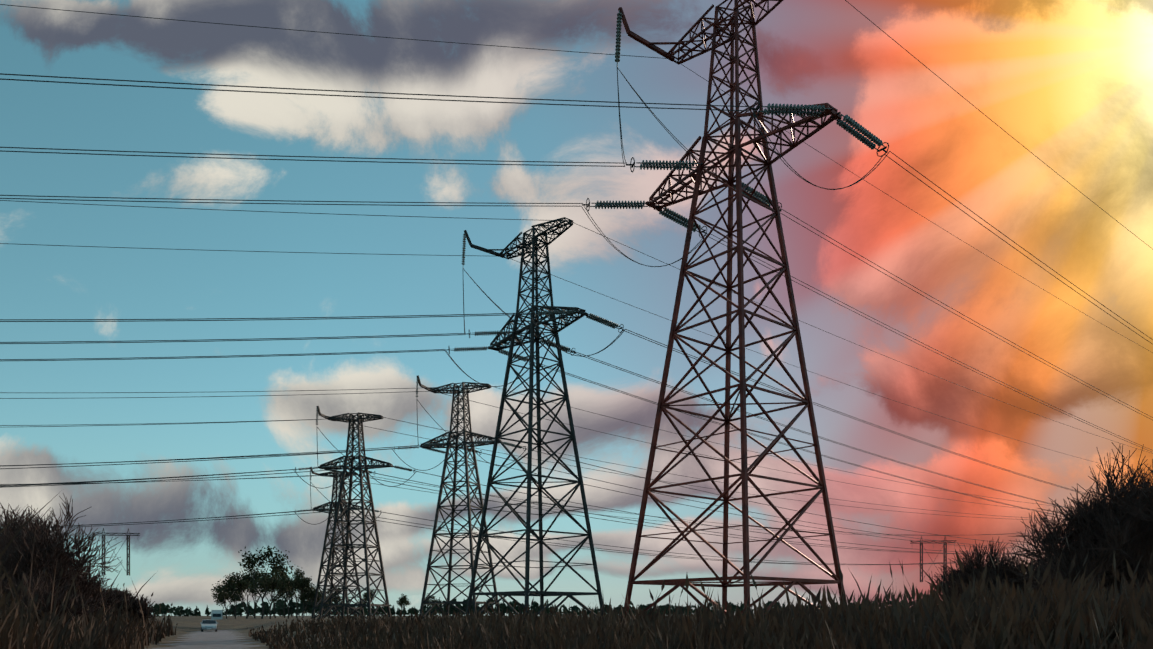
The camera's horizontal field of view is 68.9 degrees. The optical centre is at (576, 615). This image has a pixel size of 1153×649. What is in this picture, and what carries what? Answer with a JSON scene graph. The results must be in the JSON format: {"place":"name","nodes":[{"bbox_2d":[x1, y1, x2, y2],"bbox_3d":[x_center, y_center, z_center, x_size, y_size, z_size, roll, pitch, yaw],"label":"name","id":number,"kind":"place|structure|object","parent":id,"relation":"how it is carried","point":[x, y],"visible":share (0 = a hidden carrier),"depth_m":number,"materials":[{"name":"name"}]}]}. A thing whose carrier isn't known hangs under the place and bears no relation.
{"place":"outdoors","nodes":[
{"label":"outdoors","id":0,"kind":"place"},
{"bbox_2d":[153,630,258,648],"bbox_3d":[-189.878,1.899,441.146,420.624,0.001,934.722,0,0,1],"label":"road","id":1,"kind":"structure","parent":0,"point":[218,639],"depth_m":61.99,"materials":[{"name":"grey asphalt"}]},
{"bbox_2d":[200,620,217,631],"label":"car","id":2,"kind":"object","parent":1,"relation":"on","point":[208,624],"visible":1,"depth_m":99.52,"materials":[{"name":"grey paint"}]},
{"bbox_2d":[211,610,221,619],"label":"truck","id":3,"kind":"object","parent":1,"relation":"on","point":[216,614],"depth_m":195.37,"materials":[{"name":"grey metal"}]},
{"bbox_2d":[144,616,507,648],"bbox_3d":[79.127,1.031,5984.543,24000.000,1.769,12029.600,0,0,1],"label":"ground","id":4,"kind":"structure","parent":0,"point":[192,625],"depth_m":119.63,"materials":[{"name":"brown soil"}]},
{"bbox_2d":[0,493,158,633],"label":"shrubs","id":5,"kind":"object","parent":4,"relation":"on","point":[50,547],"visible":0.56,"depth_m":34.20,"materials":[{"name":"green plant"}]},
{"bbox_2d":[93,528,139,574],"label":"utility pole","id":6,"kind":"object","parent":4,"relation":"on","point":[104,538],"visible":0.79,"depth_m":503.83,"materials":[{"name":"metal"}]},
{"bbox_2d":[144,630,265,648],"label":"road shoulders","id":7,"kind":"object","parent":4,"relation":"on","point":[237,630],"visible":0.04,"depth_m":59.36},
{"bbox_2d":[211,581,239,618],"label":"tree","id":8,"kind":"object","parent":4,"relation":"on","point":[222,597],"visible":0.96,"depth_m":239.88,"materials":[{"name":"green plant"}]},
{"bbox_2d":[211,582,245,618],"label":"tree","id":9,"kind":"object","parent":4,"relation":"on","point":[214,589],"visible":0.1,"depth_m":260.06,"materials":[{"name":"green plant"}]},
{"bbox_2d":[222,570,264,618],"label":"tree","id":10,"kind":"object","parent":4,"relation":"on","point":[235,582],"visible":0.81,"depth_m":231.77,"materials":[{"name":"green plant"}]},
{"bbox_2d":[245,569,271,617],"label":"tree","id":11,"kind":"object","parent":4,"relation":"on","point":[254,591],"visible":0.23,"depth_m":280.54,"materials":[{"name":"green plant"}]},
{"bbox_2d":[242,569,290,618],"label":"tree","id":12,"kind":"object","parent":4,"relation":"on","point":[278,582],"visible":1,"depth_m":205.30,"materials":[{"name":"green plant"}]},
{"bbox_2d":[255,573,277,617],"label":"tree","id":13,"kind":"object","parent":4,"relation":"on","point":[263,589],"visible":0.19,"depth_m":250.88,"materials":[{"name":"green plant"}]},
{"bbox_2d":[238,545,295,618],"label":"tree","id":14,"kind":"object","parent":4,"relation":"on","point":[275,568],"visible":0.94,"depth_m":216.70,"materials":[{"name":"green plant"}]},
{"bbox_2d":[269,577,296,617],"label":"tree","id":15,"kind":"object","parent":4,"relation":"on","point":[279,597],"visible":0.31,"depth_m":300.73,"materials":[{"name":"green plant"}]},
{"bbox_2d":[277,573,304,618],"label":"tree","id":16,"kind":"object","parent":4,"relation":"on","point":[296,580],"visible":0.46,"depth_m":229.56,"materials":[{"name":"green plant"}]},
{"bbox_2d":[276,565,315,617],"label":"tree","id":17,"kind":"object","parent":4,"relation":"on","point":[306,584],"visible":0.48,"depth_m":245.24,"materials":[{"name":"green plant"}]},
{"bbox_2d":[297,588,320,617],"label":"tree","id":18,"kind":"object","parent":4,"relation":"on","point":[303,597],"visible":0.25,"depth_m":271.23,"materials":[{"name":"green plant"}]},
{"bbox_2d":[302,588,321,615],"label":"tree","id":19,"kind":"object","parent":4,"relation":"on","point":[311,594],"visible":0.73,"depth_m":259.88,"materials":[{"name":"green plant"}]},
{"bbox_2d":[326,587,341,606],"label":"tree","id":20,"kind":"object","parent":4,"relation":"on","point":[336,601],"visible":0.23,"depth_m":300.04,"materials":[{"name":"green plant"}]},
{"bbox_2d":[310,467,363,617],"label":"pylon","id":21,"kind":"object","parent":4,"relation":"on","point":[336,487],"visible":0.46,"depth_m":234.68,"materials":[{"name":"metal"}]},
{"bbox_2d":[316,406,393,619],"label":"pylon","id":22,"kind":"object","parent":4,"relation":"on","point":[359,419],"visible":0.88,"depth_m":167.52,"materials":[{"name":"metal"}]},
{"bbox_2d":[358,591,378,613],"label":"tree","id":23,"kind":"object","parent":4,"relation":"on","point":[364,597],"visible":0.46,"depth_m":339.29,"materials":[{"name":"green plant"}]},
{"bbox_2d":[396,593,410,610],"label":"tree","id":24,"kind":"object","parent":4,"relation":"on","point":[402,602],"visible":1,"depth_m":330.06,"materials":[{"name":"green plant"}]},
{"bbox_2d":[424,593,441,611],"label":"tree","id":25,"kind":"object","parent":4,"relation":"on","point":[432,600],"visible":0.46,"depth_m":360.17,"materials":[{"name":"green plant"}]},
{"bbox_2d":[417,375,502,618],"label":"pylon","id":26,"kind":"object","parent":4,"relation":"on","point":[453,436],"visible":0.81,"depth_m":146.35,"materials":[{"name":"metal"}]},
{"bbox_2d":[0,469,1047,564],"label":"power lines","id":27,"kind":"object","parent":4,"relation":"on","point":[310,475],"visible":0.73,"depth_m":250.26,"materials":[{"name":"black metal"}]},
{"bbox_2d":[0,407,1049,553],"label":"power lines","id":28,"kind":"object","parent":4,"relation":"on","point":[110,481],"visible":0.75,"depth_m":169.27,"materials":[{"name":"black metal"}]},
{"bbox_2d":[0,377,1054,549],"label":"power lines","id":29,"kind":"object","parent":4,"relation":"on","point":[359,450],"visible":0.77,"depth_m":145.53,"materials":[{"name":"black metal"}]},
{"bbox_2d":[464,217,604,617],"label":"pylon","id":30,"kind":"object","parent":4,"relation":"on","point":[533,332],"visible":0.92,"depth_m":88.54,"materials":[{"name":"metal"}]},
{"bbox_2d":[149,594,941,616],"bbox_3d":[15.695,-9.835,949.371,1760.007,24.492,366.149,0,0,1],"label":"tree line","id":31,"kind":"object","parent":4,"relation":"on","point":[187,612],"visible":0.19,"depth_m":821.26,"materials":[{"name":"green plant"}]},
{"bbox_2d":[0,493,1152,648],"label":"grass","id":32,"kind":"structure","parent":4,"relation":"on","point":[1090,616],"depth_m":14.59,"materials":[{"name":"green plant"}]},
{"bbox_2d":[0,0,1152,451],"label":"power lines","id":33,"kind":"object","parent":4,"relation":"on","point":[868,140],"visible":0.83,"depth_m":53.80,"materials":[{"name":"black metal"}]},
{"bbox_2d":[0,200,1152,516],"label":"power lines","id":34,"kind":"object","parent":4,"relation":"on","point":[594,318],"visible":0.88,"depth_m":87.51,"materials":[{"name":"black metal"}]},
{"bbox_2d":[618,0,845,619],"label":"pylon","id":35,"kind":"object","parent":4,"relation":"on","point":[700,170],"visible":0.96,"depth_m":55.39,"materials":[{"name":"metal"}]},
{"bbox_2d":[926,443,1152,604],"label":"shrubs","id":36,"kind":"object","parent":4,"relation":"on","point":[1119,524],"visible":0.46,"depth_m":22.06,"materials":[{"name":"green plant"}]},
{"bbox_2d":[0,0,1152,615],"label":"sky","id":37,"kind":"structure","parent":0,"point":[1071,81],"materials":[{"name":"blue"}]},
{"bbox_2d":[910,536,956,581],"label":"utility pole","id":38,"kind":"object","parent":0,"point":[945,551],"visible":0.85,"depth_m":516.89,"materials":[{"name":"metal"}]}
]}

